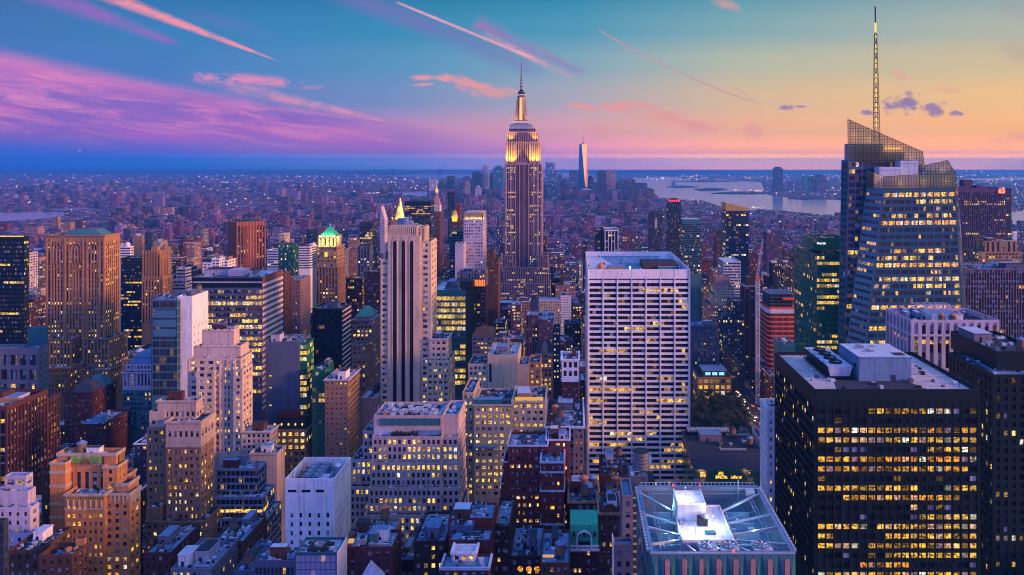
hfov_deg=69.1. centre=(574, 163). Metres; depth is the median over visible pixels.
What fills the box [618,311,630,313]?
window
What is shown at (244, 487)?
stepped office
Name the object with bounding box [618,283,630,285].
window
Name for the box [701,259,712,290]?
city building
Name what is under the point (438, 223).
clock tower
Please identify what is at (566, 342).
city building
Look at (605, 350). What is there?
window
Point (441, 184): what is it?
downtown tower
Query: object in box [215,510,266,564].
building
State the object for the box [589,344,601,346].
window
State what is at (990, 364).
office tower
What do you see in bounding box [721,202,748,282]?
dark tower
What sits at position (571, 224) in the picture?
distant city
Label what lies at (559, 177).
downtown tower
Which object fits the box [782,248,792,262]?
city building
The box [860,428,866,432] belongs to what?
window
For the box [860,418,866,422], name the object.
window
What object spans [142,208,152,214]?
apartment tower
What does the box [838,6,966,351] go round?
crystal tower
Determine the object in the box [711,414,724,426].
park tree
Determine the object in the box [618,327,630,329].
window
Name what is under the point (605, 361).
window
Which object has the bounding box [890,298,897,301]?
window
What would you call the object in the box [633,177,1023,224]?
bay water
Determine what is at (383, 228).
white tower
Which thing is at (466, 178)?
downtown tower
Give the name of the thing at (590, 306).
window
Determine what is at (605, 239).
building
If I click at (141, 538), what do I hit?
city building
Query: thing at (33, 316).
city building
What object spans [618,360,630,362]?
window
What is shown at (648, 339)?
window
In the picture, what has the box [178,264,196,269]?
city building
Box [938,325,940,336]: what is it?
window
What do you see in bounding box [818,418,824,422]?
window
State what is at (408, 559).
building
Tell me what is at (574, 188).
downtown tower
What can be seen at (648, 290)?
window
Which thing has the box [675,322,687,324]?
window
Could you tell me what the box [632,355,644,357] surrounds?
window
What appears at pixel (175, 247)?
city building
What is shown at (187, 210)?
apartment tower
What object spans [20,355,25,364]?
window
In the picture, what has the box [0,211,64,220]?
river water
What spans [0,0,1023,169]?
sky
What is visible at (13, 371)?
window
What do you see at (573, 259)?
city building
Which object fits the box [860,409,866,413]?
window
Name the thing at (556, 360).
dark building
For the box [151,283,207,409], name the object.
glass slab
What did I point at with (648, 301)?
window
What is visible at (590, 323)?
window
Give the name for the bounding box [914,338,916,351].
window
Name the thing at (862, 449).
window
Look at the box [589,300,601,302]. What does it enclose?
window
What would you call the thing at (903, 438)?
window
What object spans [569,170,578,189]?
downtown tower
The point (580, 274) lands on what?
city building
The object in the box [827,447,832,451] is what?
window
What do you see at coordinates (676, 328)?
window
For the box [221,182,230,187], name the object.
apartment tower
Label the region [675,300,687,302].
window
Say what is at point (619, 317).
window
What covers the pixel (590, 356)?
window
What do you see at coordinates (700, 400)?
park tree
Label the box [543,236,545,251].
city building
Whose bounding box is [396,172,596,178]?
sea water
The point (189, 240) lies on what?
city building
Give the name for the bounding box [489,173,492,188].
downtown tower
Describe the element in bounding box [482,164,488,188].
downtown tower
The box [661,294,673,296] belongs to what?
window
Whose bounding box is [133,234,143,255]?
tan tower
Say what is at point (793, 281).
city building
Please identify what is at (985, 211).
purple tower
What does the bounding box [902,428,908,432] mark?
window
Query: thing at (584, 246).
city building
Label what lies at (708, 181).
island
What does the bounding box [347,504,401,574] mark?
brick building
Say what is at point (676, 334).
window
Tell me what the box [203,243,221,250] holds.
city building
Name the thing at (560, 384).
city building
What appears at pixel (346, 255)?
city building
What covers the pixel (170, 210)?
apartment tower
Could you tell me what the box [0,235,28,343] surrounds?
black tower
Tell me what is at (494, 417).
cream building
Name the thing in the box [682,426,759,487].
building
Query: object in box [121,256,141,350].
black tower
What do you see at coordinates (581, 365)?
city building
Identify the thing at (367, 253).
teal tower
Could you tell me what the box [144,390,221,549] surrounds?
stone tower
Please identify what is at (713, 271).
city building
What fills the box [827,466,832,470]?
window
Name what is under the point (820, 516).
window
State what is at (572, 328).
city building
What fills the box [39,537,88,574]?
brick building
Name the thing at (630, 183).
downtown tower
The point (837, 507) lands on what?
window
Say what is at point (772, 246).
city building
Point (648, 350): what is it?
window
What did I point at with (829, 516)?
window
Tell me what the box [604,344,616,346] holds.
window
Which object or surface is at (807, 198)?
island
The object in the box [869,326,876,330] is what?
window
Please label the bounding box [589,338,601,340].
window
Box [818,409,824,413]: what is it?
window
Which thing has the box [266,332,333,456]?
blank slab
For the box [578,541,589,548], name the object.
arched window
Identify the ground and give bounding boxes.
[0,170,1023,474]
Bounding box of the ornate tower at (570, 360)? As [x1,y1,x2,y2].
[561,348,579,405]
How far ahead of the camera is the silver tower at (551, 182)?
5500.00 m
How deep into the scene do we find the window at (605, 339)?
520.65 m
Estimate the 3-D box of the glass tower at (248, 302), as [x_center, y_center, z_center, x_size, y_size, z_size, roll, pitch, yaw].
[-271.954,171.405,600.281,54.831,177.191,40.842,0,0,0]
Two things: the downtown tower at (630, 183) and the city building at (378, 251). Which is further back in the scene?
the downtown tower at (630, 183)
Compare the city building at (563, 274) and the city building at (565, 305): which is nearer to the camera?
the city building at (565, 305)
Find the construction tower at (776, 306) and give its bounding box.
[759,287,793,369]
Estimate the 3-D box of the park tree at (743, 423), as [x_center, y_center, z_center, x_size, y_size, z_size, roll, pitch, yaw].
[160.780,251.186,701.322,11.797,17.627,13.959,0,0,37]
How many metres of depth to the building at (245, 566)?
318.95 m
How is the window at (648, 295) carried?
in the office tower at (637, 349)
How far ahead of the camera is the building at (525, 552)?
305.74 m
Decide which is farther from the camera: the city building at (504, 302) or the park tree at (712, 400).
the city building at (504, 302)
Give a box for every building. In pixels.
[0,518,8,574]
[9,524,71,574]
[29,250,37,287]
[29,288,39,293]
[29,294,45,314]
[29,308,37,325]
[36,495,41,526]
[37,249,45,255]
[38,253,45,260]
[38,259,45,288]
[38,312,45,325]
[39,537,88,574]
[40,287,45,294]
[60,417,63,440]
[60,441,73,450]
[63,374,131,452]
[120,242,133,331]
[120,348,144,389]
[121,349,150,449]
[125,447,134,456]
[125,448,134,468]
[128,346,142,355]
[133,433,146,506]
[134,344,150,352]
[141,484,146,524]
[141,502,142,574]
[143,523,145,551]
[143,524,199,574]
[145,231,157,250]
[153,239,166,246]
[160,244,171,273]
[171,538,238,574]
[172,271,175,292]
[173,244,182,256]
[173,255,185,268]
[173,267,191,292]
[177,247,182,255]
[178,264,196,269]
[183,236,202,255]
[186,242,200,268]
[191,269,201,282]
[196,227,208,246]
[201,246,211,273]
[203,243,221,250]
[203,255,216,261]
[204,248,217,256]
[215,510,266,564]
[233,540,278,574]
[254,543,297,574]
[267,248,277,268]
[272,409,311,477]
[279,233,289,242]
[283,270,290,333]
[291,275,310,333]
[299,242,316,312]
[307,228,316,243]
[344,248,348,276]
[346,275,363,328]
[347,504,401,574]
[348,238,359,247]
[349,247,356,275]
[351,305,380,386]
[351,341,380,446]
[377,248,379,268]
[378,253,384,268]
[391,198,403,224]
[402,525,419,574]
[414,511,450,574]
[439,501,496,574]
[445,253,448,270]
[445,269,448,279]
[449,210,463,230]
[463,378,547,506]
[468,337,541,387]
[472,325,495,355]
[493,318,506,337]
[495,497,514,574]
[496,331,524,356]
[500,299,516,308]
[500,304,510,332]
[500,421,570,528]
[510,525,543,574]
[511,299,521,332]
[517,297,530,332]
[526,310,538,356]
[529,294,547,309]
[535,341,552,398]
[538,318,552,343]
[539,297,559,323]
[539,310,554,324]
[540,526,569,574]
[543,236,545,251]
[544,396,584,480]
[550,251,564,272]
[550,266,555,275]
[550,274,559,296]
[553,324,559,398]
[556,281,574,334]
[560,267,566,282]
[560,335,572,349]
[560,357,561,373]
[560,374,561,395]
[561,288,570,334]
[564,320,580,348]
[565,261,568,280]
[567,474,600,528]
[569,261,576,282]
[570,257,577,276]
[570,510,599,574]
[571,297,577,319]
[572,301,581,319]
[576,289,584,317]
[579,261,581,288]
[579,360,584,398]
[580,372,584,441]
[581,316,584,359]
[582,240,586,288]
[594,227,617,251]
[596,490,619,574]
[627,448,654,485]
[642,247,647,251]
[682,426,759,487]
[692,364,731,403]
[701,239,705,260]
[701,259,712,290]
[701,272,706,283]
[701,282,708,320]
[703,275,735,337]
[710,268,717,290]
[713,229,720,267]
[717,295,744,391]
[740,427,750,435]
[749,248,756,274]
[751,355,773,397]
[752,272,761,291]
[752,428,759,449]
[757,250,762,270]
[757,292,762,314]
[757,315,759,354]
[763,230,781,273]
[763,274,768,288]
[769,261,785,288]
[777,275,779,288]
[780,266,791,291]
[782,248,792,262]
[782,260,792,268]
[792,266,793,304]
[963,260,1023,338]
[964,237,1021,261]
[1011,227,1016,240]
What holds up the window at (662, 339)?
in the office tower at (637, 349)
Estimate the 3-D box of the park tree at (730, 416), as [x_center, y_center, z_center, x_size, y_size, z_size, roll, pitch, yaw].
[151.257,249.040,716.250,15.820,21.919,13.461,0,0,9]
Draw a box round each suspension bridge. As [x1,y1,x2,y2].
[16,200,109,207]
[347,169,471,174]
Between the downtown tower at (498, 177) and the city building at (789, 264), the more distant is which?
the downtown tower at (498, 177)
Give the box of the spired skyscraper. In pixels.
[501,58,550,298]
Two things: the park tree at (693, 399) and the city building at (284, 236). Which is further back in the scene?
the city building at (284, 236)
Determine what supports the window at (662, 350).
in the office tower at (637, 349)
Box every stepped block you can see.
[0,472,38,548]
[351,398,468,549]
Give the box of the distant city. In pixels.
[0,175,1023,280]
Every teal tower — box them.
[357,221,376,274]
[449,229,463,278]
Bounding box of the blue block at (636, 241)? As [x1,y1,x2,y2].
[631,232,641,251]
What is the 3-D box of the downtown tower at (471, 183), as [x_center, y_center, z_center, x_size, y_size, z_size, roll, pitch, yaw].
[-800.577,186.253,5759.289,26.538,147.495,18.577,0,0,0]
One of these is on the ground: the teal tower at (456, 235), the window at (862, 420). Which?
the teal tower at (456, 235)
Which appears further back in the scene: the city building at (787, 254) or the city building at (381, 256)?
the city building at (787, 254)
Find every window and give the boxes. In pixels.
[1,355,6,364]
[1,369,6,378]
[11,355,16,364]
[11,369,16,378]
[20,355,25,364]
[20,369,25,378]
[20,384,25,388]
[30,355,35,364]
[30,369,35,378]
[30,384,35,388]
[269,358,271,405]
[515,397,542,400]
[518,566,539,571]
[573,532,595,536]
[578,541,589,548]
[589,283,601,285]
[589,289,601,291]
[589,294,601,296]
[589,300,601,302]
[589,305,601,307]
[589,311,601,313]
[589,316,601,318]
[589,322,601,324]
[589,327,601,329]
[589,333,601,335]
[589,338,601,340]
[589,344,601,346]
[589,349,601,351]
[589,355,601,357]
[589,360,601,362]
[589,366,601,368]
[604,283,616,285]
[604,289,616,291]
[604,294,616,296]
[604,300,616,302]
[604,305,616,307]
[604,311,616,313]
[604,316,616,318]
[604,322,616,324]
[604,327,616,329]
[604,333,616,335]
[604,338,616,340]
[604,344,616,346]
[604,349,616,351]
[604,355,616,357]
[604,360,616,362]
[604,366,616,368]
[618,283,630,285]
[618,289,630,291]
[618,294,630,296]
[618,300,630,302]
[618,305,630,307]
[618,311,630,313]
[618,316,630,318]
[618,322,630,324]
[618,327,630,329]
[618,333,630,335]
[618,338,630,340]
[618,344,630,346]
[618,349,630,351]
[618,355,630,357]
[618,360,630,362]
[632,283,644,285]
[632,289,644,291]
[632,294,644,296]
[632,300,644,302]
[632,305,644,307]
[632,311,644,313]
[632,316,644,318]
[632,322,644,324]
[632,327,644,329]
[632,333,644,335]
[632,338,644,340]
[632,344,644,346]
[632,349,644,351]
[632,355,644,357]
[632,360,644,362]
[647,283,659,285]
[647,289,659,291]
[647,294,659,296]
[647,300,659,302]
[647,305,659,307]
[647,311,659,313]
[647,316,659,318]
[647,322,659,324]
[647,327,659,329]
[647,333,659,335]
[647,338,659,340]
[647,344,659,346]
[647,349,659,351]
[647,355,659,357]
[661,283,673,285]
[661,289,673,291]
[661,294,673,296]
[661,300,673,302]
[661,305,673,307]
[661,311,673,313]
[661,316,673,318]
[661,322,673,324]
[661,327,673,329]
[661,333,673,335]
[661,338,673,340]
[661,344,673,346]
[661,349,673,351]
[675,283,687,285]
[675,289,687,291]
[675,294,687,296]
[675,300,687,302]
[675,305,687,307]
[675,311,687,313]
[675,316,687,318]
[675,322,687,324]
[675,327,687,329]
[675,333,687,335]
[675,338,687,340]
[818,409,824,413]
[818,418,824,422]
[818,428,824,432]
[818,437,824,441]
[818,447,824,451]
[818,457,824,461]
[818,466,824,470]
[818,476,824,480]
[818,495,824,499]
[818,505,824,509]
[818,514,824,518]
[827,409,832,413]
[827,418,832,422]
[827,428,832,432]
[827,437,832,441]
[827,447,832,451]
[827,457,832,461]
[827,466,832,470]
[827,476,832,480]
[827,495,832,499]
[827,505,832,509]
[827,514,832,518]
[835,409,840,413]
[835,418,840,422]
[835,428,840,432]
[835,437,840,441]
[835,447,840,451]
[835,457,840,461]
[835,466,840,470]
[835,476,840,480]
[835,495,840,499]
[835,505,840,509]
[843,409,848,413]
[843,418,848,422]
[843,428,848,432]
[843,437,848,441]
[843,447,848,451]
[843,457,848,461]
[843,466,848,470]
[843,476,848,480]
[843,495,848,499]
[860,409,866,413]
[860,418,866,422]
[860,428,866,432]
[860,437,866,441]
[860,447,866,451]
[860,457,866,461]
[860,466,866,470]
[860,476,866,480]
[868,334,875,337]
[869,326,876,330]
[870,319,877,323]
[878,333,885,337]
[881,298,888,301]
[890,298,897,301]
[902,409,908,413]
[902,418,908,422]
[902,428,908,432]
[902,437,908,441]
[908,291,915,294]
[914,325,916,336]
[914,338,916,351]
[919,409,925,413]
[919,418,925,422]
[922,325,924,336]
[922,338,924,351]
[930,325,932,336]
[930,338,932,351]
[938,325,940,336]
[938,338,940,351]
[938,353,940,366]
[946,325,948,336]
[946,338,948,351]
[946,353,948,366]
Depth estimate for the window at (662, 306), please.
520.65 m
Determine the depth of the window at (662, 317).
520.65 m
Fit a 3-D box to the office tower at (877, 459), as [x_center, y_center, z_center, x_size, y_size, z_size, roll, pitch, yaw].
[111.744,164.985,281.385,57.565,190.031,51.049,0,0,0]
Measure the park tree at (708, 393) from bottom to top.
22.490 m
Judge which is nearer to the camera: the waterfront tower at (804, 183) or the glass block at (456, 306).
the glass block at (456, 306)
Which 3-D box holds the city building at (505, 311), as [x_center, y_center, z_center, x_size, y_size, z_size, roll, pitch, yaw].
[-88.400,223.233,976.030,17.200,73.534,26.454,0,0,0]
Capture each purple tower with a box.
[456,203,461,219]
[949,179,1010,261]
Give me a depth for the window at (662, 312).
520.65 m
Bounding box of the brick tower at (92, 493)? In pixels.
[42,440,141,574]
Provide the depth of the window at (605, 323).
520.65 m
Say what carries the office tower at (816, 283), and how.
on the ground
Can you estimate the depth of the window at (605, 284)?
520.65 m
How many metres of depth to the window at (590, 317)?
520.65 m
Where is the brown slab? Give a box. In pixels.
[323,368,360,458]
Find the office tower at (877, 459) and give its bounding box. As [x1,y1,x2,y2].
[774,344,980,574]
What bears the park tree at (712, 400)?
on the ground
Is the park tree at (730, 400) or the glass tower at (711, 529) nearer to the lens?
the glass tower at (711, 529)
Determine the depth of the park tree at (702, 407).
741.89 m
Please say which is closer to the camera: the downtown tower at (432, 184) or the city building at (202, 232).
the city building at (202, 232)
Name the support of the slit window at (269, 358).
in the blank slab
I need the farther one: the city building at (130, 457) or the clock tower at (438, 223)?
the clock tower at (438, 223)
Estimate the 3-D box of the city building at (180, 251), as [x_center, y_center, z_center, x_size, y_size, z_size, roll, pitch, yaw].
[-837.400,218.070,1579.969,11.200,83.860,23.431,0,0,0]
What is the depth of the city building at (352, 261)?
1169.63 m
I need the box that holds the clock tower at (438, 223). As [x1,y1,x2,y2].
[434,187,443,276]
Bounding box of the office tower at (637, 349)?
[585,252,689,484]
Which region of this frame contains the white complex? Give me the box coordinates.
[203,255,235,273]
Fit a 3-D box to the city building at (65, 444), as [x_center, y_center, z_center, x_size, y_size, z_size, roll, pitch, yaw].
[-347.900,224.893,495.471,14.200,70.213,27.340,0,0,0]
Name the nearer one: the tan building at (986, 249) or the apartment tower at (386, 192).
the tan building at (986, 249)
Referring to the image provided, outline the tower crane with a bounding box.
[755,239,763,404]
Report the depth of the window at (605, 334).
520.65 m
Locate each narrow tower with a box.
[612,478,636,574]
[760,398,774,510]
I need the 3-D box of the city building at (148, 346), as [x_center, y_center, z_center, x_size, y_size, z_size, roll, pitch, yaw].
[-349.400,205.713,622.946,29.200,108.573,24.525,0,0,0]
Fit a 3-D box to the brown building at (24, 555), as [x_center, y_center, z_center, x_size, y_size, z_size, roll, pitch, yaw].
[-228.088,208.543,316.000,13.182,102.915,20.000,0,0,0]
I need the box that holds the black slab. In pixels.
[311,301,351,369]
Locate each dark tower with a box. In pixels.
[448,192,455,243]
[648,210,662,251]
[666,198,680,259]
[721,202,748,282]
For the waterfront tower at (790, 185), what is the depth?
6800.00 m
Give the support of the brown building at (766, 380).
on the ground
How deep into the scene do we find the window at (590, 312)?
520.65 m
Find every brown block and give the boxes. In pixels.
[0,388,59,494]
[364,269,380,313]
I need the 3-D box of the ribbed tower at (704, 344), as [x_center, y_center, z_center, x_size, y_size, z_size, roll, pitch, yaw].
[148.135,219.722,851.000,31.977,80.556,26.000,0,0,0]
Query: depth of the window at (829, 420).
256.36 m
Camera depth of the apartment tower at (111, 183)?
8100.00 m
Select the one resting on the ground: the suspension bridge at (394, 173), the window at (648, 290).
the suspension bridge at (394, 173)
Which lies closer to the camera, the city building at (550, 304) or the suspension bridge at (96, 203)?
the city building at (550, 304)
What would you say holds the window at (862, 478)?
in the office tower at (877, 459)
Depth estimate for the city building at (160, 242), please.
1494.59 m
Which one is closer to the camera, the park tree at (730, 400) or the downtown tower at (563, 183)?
the park tree at (730, 400)
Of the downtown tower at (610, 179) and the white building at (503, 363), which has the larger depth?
the downtown tower at (610, 179)
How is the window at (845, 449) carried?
in the office tower at (877, 459)
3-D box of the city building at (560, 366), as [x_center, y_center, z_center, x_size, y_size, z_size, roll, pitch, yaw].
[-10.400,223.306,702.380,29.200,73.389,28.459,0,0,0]
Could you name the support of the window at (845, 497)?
in the office tower at (877, 459)
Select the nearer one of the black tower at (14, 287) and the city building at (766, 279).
the black tower at (14, 287)
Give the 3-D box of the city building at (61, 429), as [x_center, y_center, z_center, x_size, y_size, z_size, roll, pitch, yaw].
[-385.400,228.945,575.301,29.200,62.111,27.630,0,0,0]
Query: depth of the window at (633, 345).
520.65 m
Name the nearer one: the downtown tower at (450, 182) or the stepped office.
the stepped office
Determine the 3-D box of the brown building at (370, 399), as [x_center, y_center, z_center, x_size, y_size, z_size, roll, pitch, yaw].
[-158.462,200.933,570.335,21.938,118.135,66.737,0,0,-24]
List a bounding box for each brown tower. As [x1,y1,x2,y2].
[44,228,128,418]
[457,267,487,329]
[486,248,499,326]
[740,275,754,379]
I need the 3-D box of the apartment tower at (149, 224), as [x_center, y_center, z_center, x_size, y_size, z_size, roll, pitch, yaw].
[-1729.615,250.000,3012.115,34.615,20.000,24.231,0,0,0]
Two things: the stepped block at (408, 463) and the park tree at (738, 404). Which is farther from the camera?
the park tree at (738, 404)
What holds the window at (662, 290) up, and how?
in the office tower at (637, 349)
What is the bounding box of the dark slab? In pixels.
[404,201,433,237]
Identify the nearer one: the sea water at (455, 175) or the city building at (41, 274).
the city building at (41, 274)
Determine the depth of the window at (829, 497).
256.36 m
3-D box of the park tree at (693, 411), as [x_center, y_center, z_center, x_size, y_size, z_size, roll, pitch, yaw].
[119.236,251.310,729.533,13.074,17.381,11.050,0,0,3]
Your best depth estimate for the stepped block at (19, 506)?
334.00 m
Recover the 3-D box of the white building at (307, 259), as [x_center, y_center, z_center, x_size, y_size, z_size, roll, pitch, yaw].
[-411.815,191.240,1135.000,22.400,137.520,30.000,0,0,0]
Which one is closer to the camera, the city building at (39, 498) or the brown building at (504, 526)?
the brown building at (504, 526)
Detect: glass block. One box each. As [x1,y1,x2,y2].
[295,537,346,574]
[437,278,474,399]
[680,218,700,320]
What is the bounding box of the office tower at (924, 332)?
[883,303,999,371]
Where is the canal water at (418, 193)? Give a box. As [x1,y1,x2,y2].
[365,191,426,196]
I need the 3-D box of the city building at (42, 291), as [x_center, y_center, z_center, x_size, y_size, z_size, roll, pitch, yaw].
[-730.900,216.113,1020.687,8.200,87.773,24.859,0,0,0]
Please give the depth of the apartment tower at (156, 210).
3700.00 m
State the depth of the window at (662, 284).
520.65 m
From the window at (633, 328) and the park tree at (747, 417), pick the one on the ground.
the park tree at (747, 417)
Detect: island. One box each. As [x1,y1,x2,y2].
[667,185,697,187]
[678,180,739,181]
[695,188,725,190]
[711,191,768,193]
[788,197,828,199]
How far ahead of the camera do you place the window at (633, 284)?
520.65 m
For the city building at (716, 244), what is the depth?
1490.84 m
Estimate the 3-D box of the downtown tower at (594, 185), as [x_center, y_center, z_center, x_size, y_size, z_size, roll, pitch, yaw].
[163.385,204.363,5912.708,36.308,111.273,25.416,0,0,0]
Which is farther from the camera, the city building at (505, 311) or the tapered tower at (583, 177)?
the tapered tower at (583, 177)
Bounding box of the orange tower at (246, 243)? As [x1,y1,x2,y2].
[228,219,265,268]
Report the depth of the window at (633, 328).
520.65 m
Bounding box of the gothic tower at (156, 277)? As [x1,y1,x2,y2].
[142,246,171,345]
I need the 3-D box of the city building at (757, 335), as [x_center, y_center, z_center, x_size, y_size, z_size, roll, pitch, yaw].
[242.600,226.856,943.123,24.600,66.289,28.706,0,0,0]
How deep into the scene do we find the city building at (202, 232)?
1608.30 m
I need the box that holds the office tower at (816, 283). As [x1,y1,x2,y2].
[794,235,839,351]
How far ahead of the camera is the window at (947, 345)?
400.86 m
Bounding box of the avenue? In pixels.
[732,382,759,427]
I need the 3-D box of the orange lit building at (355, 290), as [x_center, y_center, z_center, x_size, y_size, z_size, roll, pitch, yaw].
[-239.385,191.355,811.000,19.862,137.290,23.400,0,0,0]
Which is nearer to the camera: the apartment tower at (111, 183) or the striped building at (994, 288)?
the striped building at (994, 288)
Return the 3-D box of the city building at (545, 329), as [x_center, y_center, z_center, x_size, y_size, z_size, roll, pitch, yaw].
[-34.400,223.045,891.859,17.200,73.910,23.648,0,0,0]
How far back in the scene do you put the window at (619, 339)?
520.65 m
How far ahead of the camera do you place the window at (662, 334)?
520.65 m
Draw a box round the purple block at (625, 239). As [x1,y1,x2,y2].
[621,227,630,251]
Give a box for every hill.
[588,170,828,173]
[822,170,1023,171]
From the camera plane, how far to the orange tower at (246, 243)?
1254.30 m
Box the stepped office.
[216,456,281,542]
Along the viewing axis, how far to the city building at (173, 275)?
1284.85 m
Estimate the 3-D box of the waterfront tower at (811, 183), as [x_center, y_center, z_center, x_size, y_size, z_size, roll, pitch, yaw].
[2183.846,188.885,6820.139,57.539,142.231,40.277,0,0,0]
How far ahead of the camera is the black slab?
600.08 m
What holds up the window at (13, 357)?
in the teal block at (24, 366)
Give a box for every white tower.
[187,320,286,542]
[380,206,387,253]
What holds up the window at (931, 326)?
in the office tower at (924, 332)
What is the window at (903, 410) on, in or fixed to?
in the office tower at (877, 459)
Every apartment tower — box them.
[0,223,9,233]
[24,226,43,233]
[52,217,60,229]
[61,222,74,231]
[75,220,85,228]
[109,180,114,186]
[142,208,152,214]
[144,222,155,227]
[154,207,160,214]
[160,208,166,213]
[167,207,174,214]
[175,208,183,214]
[184,207,190,214]
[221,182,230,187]
[259,198,269,200]
[379,188,392,197]
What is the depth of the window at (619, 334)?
520.65 m
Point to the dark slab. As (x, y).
(421, 212)
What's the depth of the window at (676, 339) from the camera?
520.65 m
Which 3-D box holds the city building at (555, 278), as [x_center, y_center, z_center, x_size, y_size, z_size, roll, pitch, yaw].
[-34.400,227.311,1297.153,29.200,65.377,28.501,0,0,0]
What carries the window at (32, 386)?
in the teal block at (24, 366)
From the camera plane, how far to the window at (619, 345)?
520.65 m
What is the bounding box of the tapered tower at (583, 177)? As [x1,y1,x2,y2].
[579,144,587,189]
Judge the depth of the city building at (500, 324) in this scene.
880.98 m
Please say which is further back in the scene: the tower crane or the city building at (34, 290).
the city building at (34, 290)
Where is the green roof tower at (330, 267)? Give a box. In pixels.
[315,224,346,305]
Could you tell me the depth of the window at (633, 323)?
520.65 m
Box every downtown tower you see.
[429,179,436,196]
[439,181,444,188]
[447,176,454,191]
[455,181,459,188]
[463,176,470,188]
[465,181,469,192]
[470,178,473,188]
[472,172,482,188]
[475,185,480,200]
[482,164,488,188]
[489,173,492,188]
[493,166,503,188]
[558,174,561,195]
[560,179,566,192]
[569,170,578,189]
[572,186,576,198]
[588,175,592,188]
[593,182,596,190]
[597,170,605,188]
[606,170,615,188]
[619,180,626,194]
[627,179,634,188]
[636,183,642,188]
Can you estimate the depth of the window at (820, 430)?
256.36 m
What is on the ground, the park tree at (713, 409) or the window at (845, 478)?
the park tree at (713, 409)
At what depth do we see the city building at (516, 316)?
850.66 m
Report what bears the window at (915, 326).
in the office tower at (924, 332)
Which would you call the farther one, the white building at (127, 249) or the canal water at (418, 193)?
the canal water at (418, 193)
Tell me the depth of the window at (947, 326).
400.86 m
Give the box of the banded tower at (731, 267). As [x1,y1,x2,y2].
[718,258,740,295]
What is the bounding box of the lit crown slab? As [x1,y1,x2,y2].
[464,210,485,268]
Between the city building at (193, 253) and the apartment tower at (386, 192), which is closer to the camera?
the city building at (193, 253)
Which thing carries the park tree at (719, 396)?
on the ground
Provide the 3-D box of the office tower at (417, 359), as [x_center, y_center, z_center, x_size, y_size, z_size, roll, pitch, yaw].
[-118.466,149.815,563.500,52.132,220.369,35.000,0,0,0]
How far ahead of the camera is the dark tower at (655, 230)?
1350.00 m
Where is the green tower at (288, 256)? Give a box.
[278,243,298,276]
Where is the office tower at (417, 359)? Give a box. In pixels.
[381,216,454,405]
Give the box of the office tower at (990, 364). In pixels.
[949,326,1023,574]
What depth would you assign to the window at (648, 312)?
520.65 m
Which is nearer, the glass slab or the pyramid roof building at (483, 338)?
the glass slab
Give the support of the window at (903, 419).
in the office tower at (877, 459)
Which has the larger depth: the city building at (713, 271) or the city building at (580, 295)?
the city building at (713, 271)
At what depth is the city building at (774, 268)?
1330.68 m
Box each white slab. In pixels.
[285,457,350,546]
[455,241,465,277]
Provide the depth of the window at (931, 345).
400.86 m
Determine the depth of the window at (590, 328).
520.65 m
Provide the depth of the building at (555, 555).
290.04 m
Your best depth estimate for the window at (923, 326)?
400.86 m
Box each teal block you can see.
[0,326,48,395]
[774,337,794,397]
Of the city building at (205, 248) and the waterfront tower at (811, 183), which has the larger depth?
the waterfront tower at (811, 183)
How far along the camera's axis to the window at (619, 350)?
520.65 m
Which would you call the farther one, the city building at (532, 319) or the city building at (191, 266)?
the city building at (191, 266)
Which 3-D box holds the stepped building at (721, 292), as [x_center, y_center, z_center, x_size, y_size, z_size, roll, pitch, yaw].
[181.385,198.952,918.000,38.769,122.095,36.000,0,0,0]
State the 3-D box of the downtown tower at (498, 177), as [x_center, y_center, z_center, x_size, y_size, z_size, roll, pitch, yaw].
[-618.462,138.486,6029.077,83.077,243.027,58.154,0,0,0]
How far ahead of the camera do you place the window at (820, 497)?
256.36 m
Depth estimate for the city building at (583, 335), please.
881.01 m
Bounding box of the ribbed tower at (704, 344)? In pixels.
[690,320,718,392]
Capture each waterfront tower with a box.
[773,167,782,191]
[788,181,792,191]
[794,181,799,191]
[801,176,807,191]
[808,176,814,191]
[814,175,826,191]
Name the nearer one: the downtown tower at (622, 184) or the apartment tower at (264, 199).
the apartment tower at (264, 199)
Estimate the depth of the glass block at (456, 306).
640.08 m
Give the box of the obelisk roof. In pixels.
[362,560,384,574]
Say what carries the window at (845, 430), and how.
in the office tower at (877, 459)
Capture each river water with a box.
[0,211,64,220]
[48,207,94,210]
[923,177,1023,181]
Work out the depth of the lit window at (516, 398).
435.98 m
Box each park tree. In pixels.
[690,396,699,410]
[690,401,698,419]
[690,409,700,425]
[693,390,705,401]
[693,411,703,425]
[696,396,706,406]
[696,400,704,411]
[699,405,711,412]
[702,417,715,427]
[703,388,713,401]
[708,396,721,411]
[709,404,718,413]
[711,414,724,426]
[715,394,725,406]
[715,405,724,416]
[716,399,726,414]
[720,408,728,425]
[723,409,738,425]
[724,391,734,408]
[725,394,736,406]
[731,422,741,430]
[732,407,740,415]
[736,399,748,413]
[738,420,746,430]
[740,406,750,419]
[744,412,753,422]
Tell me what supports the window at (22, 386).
in the teal block at (24, 366)
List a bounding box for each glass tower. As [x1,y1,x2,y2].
[193,267,282,421]
[635,479,795,574]
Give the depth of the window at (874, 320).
560.22 m
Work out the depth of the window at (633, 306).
520.65 m
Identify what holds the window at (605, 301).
in the office tower at (637, 349)
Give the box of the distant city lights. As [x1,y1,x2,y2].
[0,171,1023,241]
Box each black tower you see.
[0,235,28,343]
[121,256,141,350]
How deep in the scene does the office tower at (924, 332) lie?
400.90 m
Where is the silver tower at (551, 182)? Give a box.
[546,162,556,198]
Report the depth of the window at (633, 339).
520.65 m

